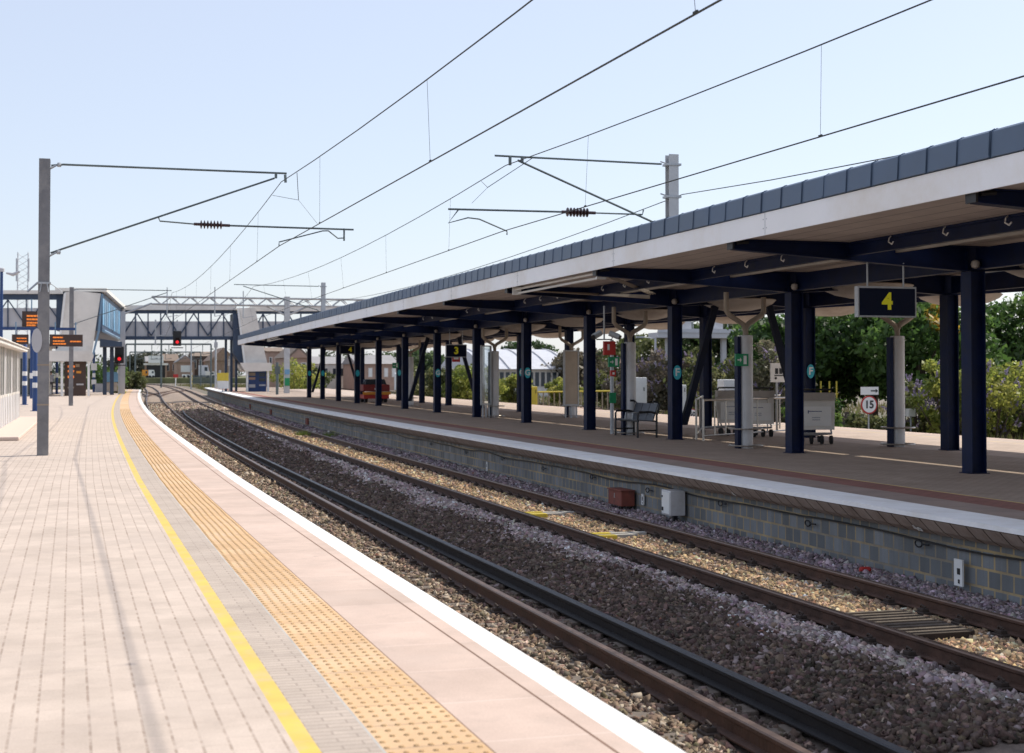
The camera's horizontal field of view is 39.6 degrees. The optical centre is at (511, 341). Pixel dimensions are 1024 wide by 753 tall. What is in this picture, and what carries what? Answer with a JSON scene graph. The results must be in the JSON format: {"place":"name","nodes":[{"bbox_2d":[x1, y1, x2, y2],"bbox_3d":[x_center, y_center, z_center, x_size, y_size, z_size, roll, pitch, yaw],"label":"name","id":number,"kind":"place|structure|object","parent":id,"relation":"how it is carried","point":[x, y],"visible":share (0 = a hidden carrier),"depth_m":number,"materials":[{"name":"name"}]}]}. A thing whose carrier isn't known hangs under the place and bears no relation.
{"place":"outdoors","nodes":[
{"label":"outdoors","id":0,"kind":"place"},
{"bbox_2d":[16,252,29,333],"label":"radio tower","id":1,"kind":"structure","parent":0,"point":[27,272],"depth_m":217.88,"materials":[{"name":"grey metal"}]},
{"bbox_2d":[53,376,245,383],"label":"grass bank","id":2,"kind":"structure","parent":0,"point":[171,380],"depth_m":382.04,"materials":[{"name":"green plant"}]},
{"bbox_2d":[102,354,144,371],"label":"broadleaf tree","id":3,"kind":"object","parent":2,"relation":"on","point":[140,366],"visible":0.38,"depth_m":480.42,"materials":[{"name":"green plant"}]},
{"bbox_2d":[143,356,167,377],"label":"building","id":4,"kind":"structure","parent":2,"relation":"on","point":[153,363],"depth_m":408.41,"materials":[{"name":"white paint"}]},
{"bbox_2d":[173,355,194,376],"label":"brick building","id":5,"kind":"structure","parent":2,"relation":"on","point":[182,366],"depth_m":444.14,"materials":[{"name":"brown brick"}]},
{"bbox_2d":[162,354,178,376],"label":"brick building","id":6,"kind":"structure","parent":0,"point":[170,367],"depth_m":467.45,"materials":[{"name":"brown tile"}]},
{"bbox_2d":[202,347,234,377],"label":"brick building","id":7,"kind":"structure","parent":0,"point":[220,359],"depth_m":422.91,"materials":[{"name":"brown brick"}]},
{"bbox_2d":[0,0,1023,374],"label":"sky","id":8,"kind":"structure","parent":0,"point":[241,85],"materials":[{"name":"blue"}]},
{"bbox_2d":[53,375,1023,439],"bbox_3d":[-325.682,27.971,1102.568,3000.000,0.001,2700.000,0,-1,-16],"label":"ground","id":9,"kind":"structure","parent":0,"point":[205,392],"depth_m":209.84,"materials":[{"name":"green plant"}]},
{"bbox_2d":[86,361,129,389],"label":"bush","id":10,"kind":"object","parent":9,"relation":"on","point":[98,376],"visible":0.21,"depth_m":143.38,"materials":[{"name":"green plant"}]},
{"bbox_2d":[114,346,125,393],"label":"railway signal","id":11,"kind":"object","parent":9,"relation":"on","point":[119,355],"visible":0.84,"depth_m":109.95,"materials":[{"name":"black plastic"}]},
{"bbox_2d":[125,370,147,391],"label":"bush","id":12,"kind":"object","parent":9,"relation":"on","point":[136,379],"visible":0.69,"depth_m":183.08,"materials":[{"name":"green plant"}]},
{"bbox_2d":[129,351,200,384],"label":"wire portal","id":13,"kind":"object","parent":9,"relation":"on","point":[130,352],"visible":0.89,"depth_m":282.06,"materials":[{"name":"grey metal"}]},
{"bbox_2d":[125,343,211,387],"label":"wire portal","id":14,"kind":"object","parent":9,"relation":"on","point":[185,344],"visible":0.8,"depth_m":204.94,"materials":[{"name":"metal"}]},
{"bbox_2d":[217,373,228,401],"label":"warning notice","id":15,"kind":"object","parent":9,"relation":"on","point":[222,381],"visible":0.88,"depth_m":125.87,"materials":[{"name":"yellow paint"}]},
{"bbox_2d":[264,347,282,386],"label":"brick building","id":16,"kind":"structure","parent":9,"relation":"on","point":[271,353],"depth_m":238.49,"materials":[{"name":"brown tile"}]},
{"bbox_2d":[273,348,306,386],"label":"brick building","id":17,"kind":"structure","parent":9,"relation":"on","point":[300,355],"depth_m":214.78,"materials":[{"name":"brown brick"}]},
{"bbox_2d":[266,357,325,388],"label":"bush","id":18,"kind":"object","parent":9,"relation":"on","point":[295,377],"visible":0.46,"depth_m":149.04,"materials":[{"name":"green plant"}]},
{"bbox_2d":[312,356,344,388],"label":"brick building","id":19,"kind":"structure","parent":9,"relation":"on","point":[330,364],"depth_m":236.29,"materials":[{"name":"brick"}]},
{"bbox_2d":[52,346,618,376],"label":"wood","id":20,"kind":"object","parent":9,"relation":"on","point":[238,373],"depth_m":577.40,"materials":[{"name":"green plant"}]},
{"bbox_2d":[342,355,395,389],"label":"brick building","id":21,"kind":"structure","parent":9,"relation":"on","point":[388,371],"depth_m":224.59,"materials":[{"name":"brown brick"}]},
{"bbox_2d":[382,348,444,372],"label":"broadleaf tree","id":22,"kind":"object","parent":9,"relation":"on","point":[428,359],"visible":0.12,"depth_m":233.66,"materials":[{"name":"green plant"}]},
{"bbox_2d":[414,366,469,397],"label":"bush","id":23,"kind":"object","parent":9,"relation":"on","point":[428,378],"visible":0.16,"depth_m":107.50,"materials":[{"name":"green plant"}]},
{"bbox_2d":[441,363,509,400],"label":"bush","id":24,"kind":"object","parent":9,"relation":"on","point":[461,387],"visible":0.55,"depth_m":102.41,"materials":[{"name":"green plant"}]},
{"bbox_2d":[441,348,562,396],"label":"depot building","id":25,"kind":"structure","parent":9,"relation":"on","point":[541,377],"depth_m":157.81,"materials":[{"name":"metal"}]},
{"bbox_2d":[0,122,1023,752],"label":"station","id":26,"kind":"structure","parent":9,"relation":"on","point":[164,588],"depth_m":15.72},
{"bbox_2d":[0,268,19,337],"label":"street lamp","id":27,"kind":"object","parent":26,"relation":"on","point":[2,270],"visible":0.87,"depth_m":66.00,"materials":[{"name":"metal"}]},
{"bbox_2d":[0,337,36,440],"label":"waiting shelter","id":28,"kind":"object","parent":26,"relation":"on","point":[14,426],"visible":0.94,"depth_m":42.41,"materials":[{"name":"metal"}]},
{"bbox_2d":[0,327,74,410],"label":"sign gantry","id":29,"kind":"object","parent":26,"relation":"on","point":[34,384],"visible":0.66,"depth_m":62.63,"materials":[{"name":"metal"}]},
{"bbox_2d":[12,322,28,343],"bbox_3d":[-21.642,-0.350,62.575,0.691,0.978,0.262,0,-1,-16],"label":"departure board","id":30,"kind":"object","parent":29,"relation":"hanging from","point":[20,338],"visible":0.91,"depth_m":62.48,"materials":[{"name":"black metal"}]},
{"bbox_2d":[22,299,37,326],"bbox_3d":[-21.424,-1.250,63.182,0.651,1.242,0.262,0,-1,-16],"label":"departure board","id":31,"kind":"object","parent":29,"relation":"attached to","point":[29,318],"visible":1,"depth_m":63.06,"materials":[{"name":"black"}]},
{"bbox_2d":[50,322,82,346],"bbox_3d":[-19.787,-0.298,63.122,1.403,1.082,0.262,0,-1,-16],"label":"departure board","id":32,"kind":"object","parent":29,"relation":"hanging from","point":[63,340],"visible":1,"depth_m":63.02,"materials":[{"name":"black"}]},
{"bbox_2d":[20,343,55,394],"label":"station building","id":33,"kind":"structure","parent":26,"relation":"on","point":[28,369],"depth_m":106.05,"materials":[{"name":"metal"}]},
{"bbox_2d":[64,361,85,395],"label":"kiosk","id":34,"kind":"object","parent":26,"relation":"on","point":[79,378],"visible":0.83,"depth_m":102.95,"materials":[{"name":"orange"}]},
{"bbox_2d":[69,287,171,405],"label":"catenary mast","id":35,"kind":"object","parent":26,"relation":"on","point":[71,308],"visible":0.93,"depth_m":71.32,"materials":[{"name":"metal"}]},
{"bbox_2d":[3,288,333,395],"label":"footbridge","id":36,"kind":"object","parent":26,"relation":"on","point":[104,329],"visible":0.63,"depth_m":125.61,"materials":[{"name":"metal"}]},
{"bbox_2d":[155,320,182,347],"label":"railway signal","id":37,"kind":"object","parent":36,"relation":"hanging from","point":[176,335],"visible":1,"depth_m":123.81,"materials":[{"name":"black plastic"}]},
{"bbox_2d":[27,158,353,455],"bbox_3d":[-6.404,-0.654,28.762,6.465,5.830,0.347,0,-1,-16],"label":"catenary mast","id":38,"kind":"object","parent":26,"relation":"on","point":[40,340],"visible":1,"depth_m":27.90,"materials":[{"name":"metal"}]},
{"bbox_2d":[159,0,721,345],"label":"overhead line","id":39,"kind":"object","parent":38,"relation":"hanging from","point":[695,12],"visible":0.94,"depth_m":16.36,"materials":[{"name":"black metal"}]},
{"bbox_2d":[234,282,326,311],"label":"catenary mast","id":40,"kind":"object","parent":26,"relation":"on","point":[323,286],"visible":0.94,"depth_m":70.89,"materials":[{"name":"metal"}]},
{"bbox_2d":[326,154,900,301],"bbox_3d":[2.978,-2.556,28.418,0.389,0.798,88.706,0,-1,-16],"label":"earth wire","id":41,"kind":"object","parent":40,"relation":"attached to","point":[656,204],"visible":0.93,"depth_m":27.73,"materials":[{"name":"black metal"}]},
{"bbox_2d":[445,330,466,356],"bbox_3d":[-2.229,0.096,56.700,0.850,1.104,0.115,0,-1,-16],"label":"platform sign","id":42,"kind":"object","parent":26,"relation":"hanging from","point":[455,350],"visible":0.97,"depth_m":56.64,"materials":[{"name":"metal"}]},
{"bbox_2d":[448,154,681,234],"bbox_3d":[1.038,-2.556,27.169,4.658,2.200,0.240,0,-1,-16],"label":"catenary mast","id":43,"kind":"object","parent":26,"relation":"on","point":[671,165],"visible":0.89,"depth_m":27.48,"materials":[{"name":"metal"}]},
{"bbox_2d":[195,0,1023,347],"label":"overhead line","id":44,"kind":"object","parent":43,"relation":"hanging from","point":[685,176],"visible":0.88,"depth_m":18.42,"materials":[{"name":"black metal"}]},
{"bbox_2d":[591,306,621,339],"bbox_3d":[2.339,-0.455,35.532,0.822,0.857,0.253,0,-1,-16],"label":"security camera","id":45,"kind":"object","parent":26,"relation":"hanging from","point":[599,333],"visible":1,"depth_m":35.54,"materials":[{"name":"metal"}]},
{"bbox_2d":[854,262,915,317],"bbox_3d":[5.914,-0.809,22.507,1.040,0.868,0.115,0,-1,-16],"label":"platform sign","id":46,"kind":"object","parent":26,"relation":"hanging from","point":[885,301],"visible":1,"depth_m":22.44,"materials":[{"name":"metal"}]},
{"bbox_2d":[499,373,533,402],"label":"bush","id":47,"kind":"object","parent":9,"relation":"on","point":[510,395],"visible":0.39,"depth_m":116.41,"materials":[{"name":"green plant"}]},
{"bbox_2d":[501,339,558,352],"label":"broadleaf tree","id":48,"kind":"object","parent":9,"relation":"on","point":[537,344],"visible":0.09,"depth_m":207.46,"materials":[{"name":"green plant"}]},
{"bbox_2d":[53,383,1023,752],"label":"track bed","id":49,"kind":"object","parent":9,"relation":"on","point":[817,743],"visible":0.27,"depth_m":12.44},
{"bbox_2d":[63,383,812,752],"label":"railway track","id":50,"kind":"structure","parent":49,"relation":"on","point":[711,717],"depth_m":12.85,"materials":[{"name":"brown metal"}]},
{"bbox_2d":[183,411,912,752],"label":"railway track","id":51,"kind":"object","parent":49,"relation":"on","point":[841,735],"visible":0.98,"depth_m":12.67,"materials":[{"name":"brown metal"}]},
{"bbox_2d":[146,384,1023,692],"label":"railway track","id":52,"kind":"structure","parent":49,"relation":"on","point":[1002,676],"depth_m":17.05,"materials":[{"name":"brown metal"}]},
{"bbox_2d":[525,511,574,516],"bbox_3d":[0.600,3.074,25.271,1.180,0.075,0.540,0,-1,-16],"label":"track magnet","id":53,"kind":"object","parent":52,"relation":"on","point":[544,514],"visible":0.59,"depth_m":25.21,"materials":[{"name":"metal"}]},
{"bbox_2d":[592,531,646,538],"bbox_3d":[1.580,2.998,21.953,1.180,0.075,0.540,0,-1,-16],"label":"track magnet","id":54,"kind":"object","parent":52,"relation":"on","point":[614,535],"visible":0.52,"depth_m":21.89,"materials":[{"name":"metal"}]},
{"bbox_2d":[844,609,974,639],"bbox_3d":[3.864,2.814,14.114,0.800,0.082,1.300,0,-1,-16],"label":"train stop grid","id":55,"kind":"object","parent":52,"relation":"on","point":[917,624],"visible":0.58,"depth_m":13.94,"materials":[{"name":"grey metal"}]},
{"bbox_2d":[543,377,583,403],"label":"bush","id":56,"kind":"object","parent":9,"relation":"on","point":[549,386],"visible":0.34,"depth_m":115.33,"materials":[{"name":"green plant"}]},
{"bbox_2d":[537,390,609,409],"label":"yard handrail","id":57,"kind":"object","parent":9,"relation":"on","point":[559,392],"visible":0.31,"depth_m":82.08,"materials":[{"name":"metal"}]},
{"bbox_2d":[541,347,619,393],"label":"broadleaf tree","id":58,"kind":"object","parent":9,"relation":"on","point":[600,364],"visible":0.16,"depth_m":157.24,"materials":[{"name":"green plant"}]},
{"bbox_2d":[144,402,1023,752],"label":"ballast","id":59,"kind":"structure","parent":9,"relation":"on","point":[884,692],"depth_m":15.48,"materials":[{"name":"gravel"}]},
{"bbox_2d":[581,368,620,407],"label":"flowering bush","id":60,"kind":"object","parent":9,"relation":"on","point":[600,376],"visible":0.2,"depth_m":100.48,"materials":[{"name":"green plant"}]},
{"bbox_2d":[204,388,1023,605],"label":"platform wall","id":61,"kind":"structure","parent":9,"relation":"on","point":[1002,579],"depth_m":20.57,"materials":[{"name":"concrete"}]},
{"bbox_2d":[607,487,634,506],"bbox_3d":[1.984,2.841,25.920,0.280,0.292,0.720,0,-1,-16],"label":"junction box","id":62,"kind":"object","parent":61,"relation":"attached to","point":[621,496],"visible":1,"depth_m":25.64,"materials":[{"name":"metal"}]},
{"bbox_2d":[662,489,684,521],"bbox_3d":[2.666,2.783,23.586,0.295,0.620,0.380,0,-1,-16],"label":"relay cabinet","id":63,"kind":"object","parent":61,"relation":"attached to","point":[673,503],"visible":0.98,"depth_m":23.43,"materials":[{"name":"grey metal"}]},
{"bbox_2d":[327,420,1023,560],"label":"cable","id":64,"kind":"object","parent":61,"relation":"attached to","point":[985,554],"depth_m":20.36,"materials":[{"name":"black plastic"}]},
{"bbox_2d":[954,558,963,586],"bbox_3d":[5.045,2.615,16.057,0.026,0.300,0.160,0,-1,-16],"label":"sign","id":65,"kind":"object","parent":61,"relation":"attached to","point":[958,572],"depth_m":16.04,"materials":[{"name":"white paint"}]},
{"bbox_2d":[208,387,1023,529],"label":"platform","id":66,"kind":"structure","parent":9,"relation":"on","point":[923,475],"depth_m":28.53,"materials":[{"name":"concrete"}]},
{"bbox_2d":[120,287,364,393],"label":"overhead gantry","id":67,"kind":"object","parent":66,"relation":"on","point":[286,313],"visible":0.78,"depth_m":117.08,"materials":[{"name":"metal"}]},
{"bbox_2d":[248,371,265,391],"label":"information board","id":68,"kind":"object","parent":66,"relation":"on","point":[256,381],"visible":0.96,"depth_m":127.89,"materials":[{"name":"blue paint"}]},
{"bbox_2d":[360,379,390,402],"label":"platform cart","id":69,"kind":"object","parent":66,"relation":"on","point":[368,385],"visible":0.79,"depth_m":78.79,"materials":[{"name":"red paint"}]},
{"bbox_2d":[400,338,420,406],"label":"drain pipe","id":70,"kind":"object","parent":66,"relation":"on","point":[411,373],"visible":0.59,"depth_m":69.52,"materials":[{"name":"grey metal"}]},
{"bbox_2d":[480,345,491,417],"bbox_3d":[-0.948,1.477,51.834,0.399,2.630,0.120,0,-1,-16],"label":"information panel","id":71,"kind":"object","parent":66,"relation":"on","point":[481,403],"visible":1,"depth_m":51.81,"materials":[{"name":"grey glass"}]},
{"bbox_2d":[481,328,507,417],"bbox_3d":[-0.638,1.123,52.122,0.781,3.350,0.809,-1,-1,22],"label":"drain pipe","id":72,"kind":"object","parent":66,"relation":"on","point":[494,409],"visible":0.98,"depth_m":51.95,"materials":[{"name":"grey metal"}]},
{"bbox_2d":[558,326,582,416],"bbox_3d":[2.197,1.134,52.597,0.781,3.350,0.809,-1,-1,22],"label":"drain pipe","id":73,"kind":"object","parent":66,"relation":"on","point":[572,345],"visible":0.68,"depth_m":52.45,"materials":[{"name":"white metal"}]},
{"bbox_2d":[563,350,578,417],"bbox_3d":[2.149,1.561,51.704,0.582,2.456,0.120,0,-1,-16],"label":"information panel","id":74,"kind":"object","parent":66,"relation":"on","point":[570,378],"visible":1,"depth_m":51.66,"materials":[{"name":"grey metal"}]},
{"bbox_2d":[609,340,615,433],"bbox_3d":[2.661,1.219,37.776,0.180,2.500,0.130,0,-1,-16],"label":"equipment post","id":75,"kind":"object","parent":66,"relation":"on","point":[612,397],"visible":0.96,"depth_m":37.74,"materials":[{"name":"metal"}]},
{"bbox_2d":[612,307,647,434],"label":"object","id":76,"kind":"object","parent":66,"relation":"on","point":[628,370],"visible":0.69,"depth_m":37.17,"materials":[{"name":"white metal"}]},
{"bbox_2d":[615,399,659,437],"bbox_3d":[3.199,1.972,36.329,0.646,0.928,1.616,0,-1,-16],"label":"platform bench","id":77,"kind":"object","parent":66,"relation":"on","point":[644,412],"visible":1,"depth_m":36.17,"materials":[{"name":"grey metal"}]},
{"bbox_2d":[701,387,734,435],"bbox_3d":[5.494,1.822,37.177,0.890,1.257,1.085,1,-1,-25],"label":"luggage trolley","id":78,"kind":"object","parent":66,"relation":"on","point":[730,408],"visible":0.51,"depth_m":36.71,"materials":[{"name":"metal"}]},
{"bbox_2d":[702,397,784,440],"bbox_3d":[5.806,1.894,35.110,0.056,0.987,4.351,-1,-2,38],"label":"barrier rail","id":79,"kind":"object","parent":66,"relation":"on","point":[728,399],"visible":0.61,"depth_m":34.25,"materials":[{"name":"silver metal"}]},
{"bbox_2d":[724,292,765,448],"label":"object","id":80,"kind":"object","parent":66,"relation":"on","point":[743,428],"visible":1,"depth_m":30.47,"materials":[{"name":"white metal"}]},
{"bbox_2d":[734,387,774,436],"bbox_3d":[6.132,1.801,36.276,0.890,1.257,1.085,0,-1,-11],"label":"luggage trolley","id":81,"kind":"object","parent":66,"relation":"on","point":[765,412],"visible":0.52,"depth_m":35.87,"materials":[{"name":"metal"}]},
{"bbox_2d":[770,363,784,429],"bbox_3d":[7.700,1.576,40.332,0.840,1.904,0.110,0,-1,-16],"label":"trolley sign","id":82,"kind":"object","parent":66,"relation":"on","point":[776,374],"visible":0.43,"depth_m":40.24,"materials":[{"name":"white metal"}]},
{"bbox_2d":[804,389,834,443],"bbox_3d":[6.888,1.718,32.673,0.890,1.257,1.085,0,-1,-2],"label":"luggage trolley","id":83,"kind":"object","parent":66,"relation":"on","point":[819,411],"visible":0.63,"depth_m":32.23,"materials":[{"name":"metal"}]},
{"bbox_2d":[880,312,916,446],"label":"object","id":84,"kind":"object","parent":66,"relation":"on","point":[896,427],"visible":0.94,"depth_m":31.13,"materials":[{"name":"white metal"}]},
{"bbox_2d":[596,333,663,396],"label":"broadleaf tree","id":85,"kind":"object","parent":9,"relation":"on","point":[640,352],"visible":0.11,"depth_m":110.39,"materials":[{"name":"green plant"}]},
{"bbox_2d":[600,356,666,404],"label":"flowering bush","id":86,"kind":"object","parent":9,"relation":"on","point":[643,369],"visible":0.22,"depth_m":91.77,"materials":[{"name":"green plant"}]},
{"bbox_2d":[636,377,646,402],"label":"lineside cabinet","id":87,"kind":"object","parent":9,"relation":"on","point":[641,389],"visible":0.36,"depth_m":80.29,"materials":[{"name":"grey metal"}]},
{"bbox_2d":[636,332,715,364],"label":"broadleaf tree","id":88,"kind":"object","parent":9,"relation":"on","point":[648,344],"visible":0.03,"depth_m":107.45,"materials":[{"name":"green plant"}]},
{"bbox_2d":[645,346,718,411],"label":"flowering bush","id":89,"kind":"object","parent":9,"relation":"on","point":[658,386],"visible":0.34,"depth_m":88.10,"materials":[{"name":"green plant"}]},
{"bbox_2d":[661,322,739,394],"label":"broadleaf tree","id":90,"kind":"object","parent":9,"relation":"on","point":[688,344],"visible":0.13,"depth_m":95.03,"materials":[{"name":"green plant"}]},
{"bbox_2d":[663,346,753,417],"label":"flowering bush","id":91,"kind":"object","parent":9,"relation":"on","point":[718,371],"visible":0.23,"depth_m":77.80,"materials":[{"name":"green plant"}]},
{"bbox_2d":[648,314,782,388],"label":"raised walkway","id":92,"kind":"structure","parent":9,"relation":"on","point":[689,331],"depth_m":91.53,"materials":[{"name":"metal"}]},
{"bbox_2d":[712,357,765,398],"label":"flowering bush","id":93,"kind":"object","parent":9,"relation":"on","point":[730,363],"visible":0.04,"depth_m":68.05,"materials":[{"name":"green plant"}]},
{"bbox_2d":[712,317,782,376],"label":"broadleaf tree","id":94,"kind":"object","parent":9,"relation":"on","point":[730,336],"visible":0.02,"depth_m":81.93,"materials":[{"name":"green plant"}]},
{"bbox_2d":[753,338,817,422],"bbox_3d":[11.788,1.923,61.803,3.380,4.266,2.252,0,-1,-16],"label":"flowering bush","id":95,"kind":"object","parent":9,"relation":"on","point":[761,377],"visible":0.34,"depth_m":61.43,"materials":[{"name":"green plant"}]},
{"bbox_2d":[733,313,883,410],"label":"broadleaf tree","id":96,"kind":"object","parent":9,"relation":"on","point":[765,333],"visible":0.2,"depth_m":68.12,"materials":[{"name":"green plant"}]},
{"bbox_2d":[781,396,845,426],"bbox_3d":[12.407,3.157,57.947,2.896,1.907,2.249,0,-1,-16],"label":"bush","id":97,"kind":"object","parent":9,"relation":"on","point":[838,419],"visible":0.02,"depth_m":57.80,"materials":[{"name":"green plant"}]},
{"bbox_2d":[844,413,886,429],"bbox_3d":[13.401,3.368,52.834,2.162,1.443,2.036,-1,-1,22],"label":"bush","id":98,"kind":"object","parent":9,"relation":"on","point":[857,420],"visible":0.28,"depth_m":52.54,"materials":[{"name":"green plant"}]},
{"bbox_2d":[860,387,878,428],"bbox_3d":[12.454,2.669,49.539,0.688,2.141,0.089,0,-1,-16],"label":"speed sign","id":99,"kind":"object","parent":9,"relation":"on","point":[868,405],"visible":0.98,"depth_m":49.52,"materials":[{"name":"white metal"}]},
{"bbox_2d":[780,302,960,418],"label":"broadleaf tree","id":100,"kind":"object","parent":9,"relation":"on","point":[827,354],"visible":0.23,"depth_m":65.55,"materials":[{"name":"green plant"}]},
{"bbox_2d":[881,374,961,432],"bbox_3d":[15.543,2.524,54.554,3.074,2.706,2.699,0,-1,-16],"label":"flowering bush","id":101,"kind":"object","parent":9,"relation":"on","point":[922,426],"visible":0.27,"depth_m":54.27,"materials":[{"name":"green plant"}]},
{"bbox_2d":[848,302,1014,404],"bbox_3d":[18.522,0.878,64.010,7.971,6.421,6.330,0,-1,-16],"label":"broadleaf tree","id":102,"kind":"object","parent":9,"relation":"on","point":[920,332],"visible":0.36,"depth_m":62.25,"materials":[{"name":"green plant"}]},
{"bbox_2d":[906,359,994,435],"bbox_3d":[16.446,2.206,52.785,3.090,3.314,2.803,-1,-2,32],"label":"flowering bush","id":103,"kind":"object","parent":9,"relation":"on","point":[931,389],"visible":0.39,"depth_m":52.55,"materials":[{"name":"green plant"}]},
{"bbox_2d":[959,358,1023,438],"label":"flowering bush","id":104,"kind":"object","parent":9,"relation":"on","point":[1009,383],"visible":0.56,"depth_m":52.70,"materials":[{"name":"green plant"}]},
{"bbox_2d":[959,292,1023,416],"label":"broadleaf tree","id":105,"kind":"object","parent":9,"relation":"on","point":[1011,336],"visible":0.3,"depth_m":67.07,"materials":[{"name":"green plant"}]},
{"bbox_2d":[990,371,1023,439],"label":"flowering bush","id":106,"kind":"object","parent":9,"relation":"on","point":[1020,430],"visible":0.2,"depth_m":54.19,"materials":[{"name":"green plant"}]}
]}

